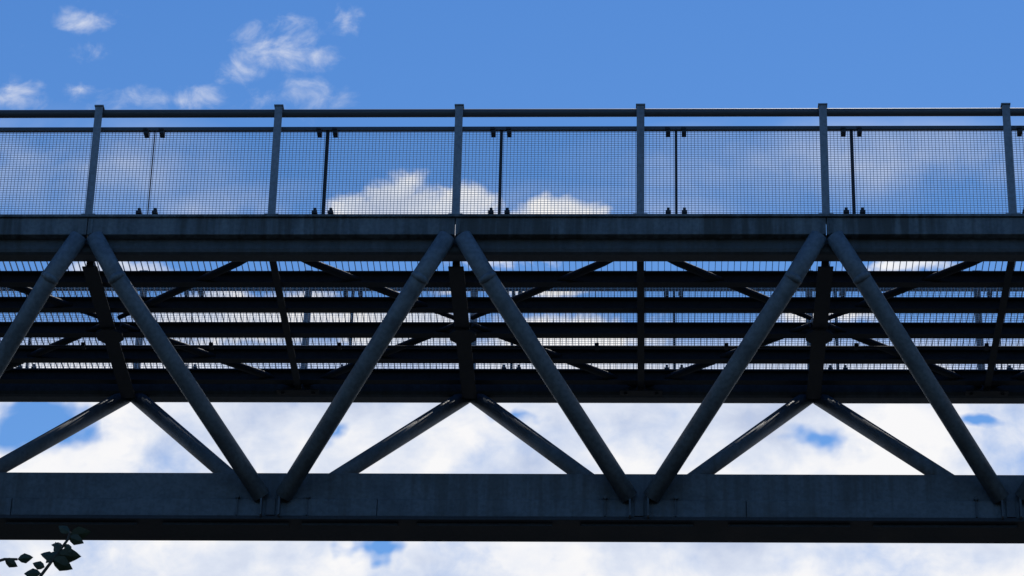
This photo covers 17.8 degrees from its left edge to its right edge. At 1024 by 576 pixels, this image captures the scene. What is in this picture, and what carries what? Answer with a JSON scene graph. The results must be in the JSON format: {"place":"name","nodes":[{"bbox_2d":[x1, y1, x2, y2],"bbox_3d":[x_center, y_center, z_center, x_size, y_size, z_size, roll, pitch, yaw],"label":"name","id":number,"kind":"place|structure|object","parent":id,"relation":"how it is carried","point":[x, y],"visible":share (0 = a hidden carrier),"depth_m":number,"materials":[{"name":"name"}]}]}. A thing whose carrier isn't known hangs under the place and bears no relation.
{"place":"outdoors","nodes":[
{"label":"outdoors","id":0,"kind":"place"},
{"bbox_2d":[0,0,1023,575],"label":"sky","id":1,"kind":"structure","parent":0,"point":[55,54],"materials":[{"name":"blue"}]},
{"bbox_3d":[-0.426,1.021,34.335,50.524,0.205,0.155,0,-30,2],"label":"fascia flange","id":2,"kind":"object","parent":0,"visible":0},
{"bbox_2d":[0,261,1023,369],"bbox_3d":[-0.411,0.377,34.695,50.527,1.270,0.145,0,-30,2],"label":"deck grating","id":3,"kind":"object","parent":2,"relation":"on","point":[679,290],"visible":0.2,"depth_m":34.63,"materials":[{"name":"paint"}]},
{"label":"ground","id":4,"kind":"structure","parent":0,"visible":0},
{"bbox_2d":[0,526,90,575],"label":"broadleaf tree","id":5,"kind":"object","parent":4,"relation":"on","point":[59,557],"visible":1,"depth_m":10.01,"materials":[{"name":"green plant"}]},
{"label":"piers","id":6,"kind":"object","parent":4,"relation":"on","visible":0},
{"bbox_2d":[0,515,1023,543],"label":"bottom chord flange","id":7,"kind":"object","parent":6,"relation":"on","point":[569,529],"visible":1,"depth_m":31.66,"materials":[{"name":"metal"}]},
{"bbox_2d":[0,498,1023,517],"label":"bottom chord","id":8,"kind":"object","parent":7,"relation":"on","point":[539,508],"visible":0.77,"depth_m":31.55,"materials":[{"name":"paint"}]},
{"bbox_2d":[0,231,1023,503],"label":"web tubes","id":9,"kind":"object","parent":8,"relation":"on","point":[534,351],"visible":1,"depth_m":31.32,"materials":[{"name":"paint"}]},
{"bbox_2d":[0,472,1023,501],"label":"bottom chord","id":10,"kind":"object","parent":8,"relation":"on","point":[377,486],"visible":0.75,"depth_m":31.69,"materials":[{"name":"paint"}]},
{"bbox_2d":[0,393,953,474],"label":"web tubes","id":11,"kind":"object","parent":10,"relation":"on","point":[183,437],"visible":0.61,"depth_m":33.27,"materials":[{"name":"paint"}]},
{"bbox_2d":[0,384,1023,403],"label":"top chord","id":12,"kind":"object","parent":11,"relation":"on","point":[441,393],"visible":0.58,"depth_m":34.02,"materials":[{"name":"paint"}]},
{"bbox_2d":[82,261,1014,398],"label":"cross beams","id":13,"kind":"structure","parent":11,"relation":"attached to","point":[461,317],"depth_m":32.59,"materials":[{"name":"metal"}]},
{"bbox_2d":[0,271,1023,384],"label":"deck stringers","id":14,"kind":"object","parent":13,"relation":"on","point":[917,330],"visible":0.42,"depth_m":32.97,"materials":[{"name":"metal"}]},
{"bbox_2d":[0,235,1023,261],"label":"top chord","id":15,"kind":"object","parent":13,"relation":"attached to","point":[243,250],"visible":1,"depth_m":31.45,"materials":[{"name":"paint"}]},
{"bbox_2d":[0,218,1023,238],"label":"fascia","id":16,"kind":"structure","parent":15,"relation":"attached to","point":[520,228],"depth_m":31.43,"materials":[{"name":"metal"}]},
{"bbox_2d":[0,214,1023,232],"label":"fascia flange","id":17,"kind":"object","parent":16,"relation":"attached to","point":[455,216],"visible":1,"depth_m":31.46,"materials":[{"name":"metal"}]},
{"bbox_2d":[0,103,1023,213],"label":"railing","id":18,"kind":"object","parent":17,"relation":"on","point":[640,112],"visible":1,"depth_m":31.94,"materials":[{"name":"paint"}]},
{"bbox_2d":[0,261,1023,396],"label":"wind bracing","id":19,"kind":"object","parent":13,"relation":"attached to","point":[468,336],"visible":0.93,"depth_m":32.82,"materials":[{"name":"metal"}]},
{"bbox_2d":[19,342,1023,350],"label":"service conduit","id":20,"kind":"object","parent":13,"relation":"attached to","point":[339,346],"visible":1,"depth_m":33.11,"materials":[{"name":"metal"}]},
{"bbox_2d":[235,494,1021,519],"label":"bottom node stiffeners","id":21,"kind":"object","parent":7,"relation":"on","point":[1010,508],"visible":1,"depth_m":31.47,"materials":[{"name":"paint"}]},
{"bbox_2d":[6,521,1017,529],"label":"bottom drip strips","id":22,"kind":"object","parent":6,"relation":"on","point":[518,525],"visible":1,"depth_m":31.53,"materials":[{"name":"metal"}]}
]}

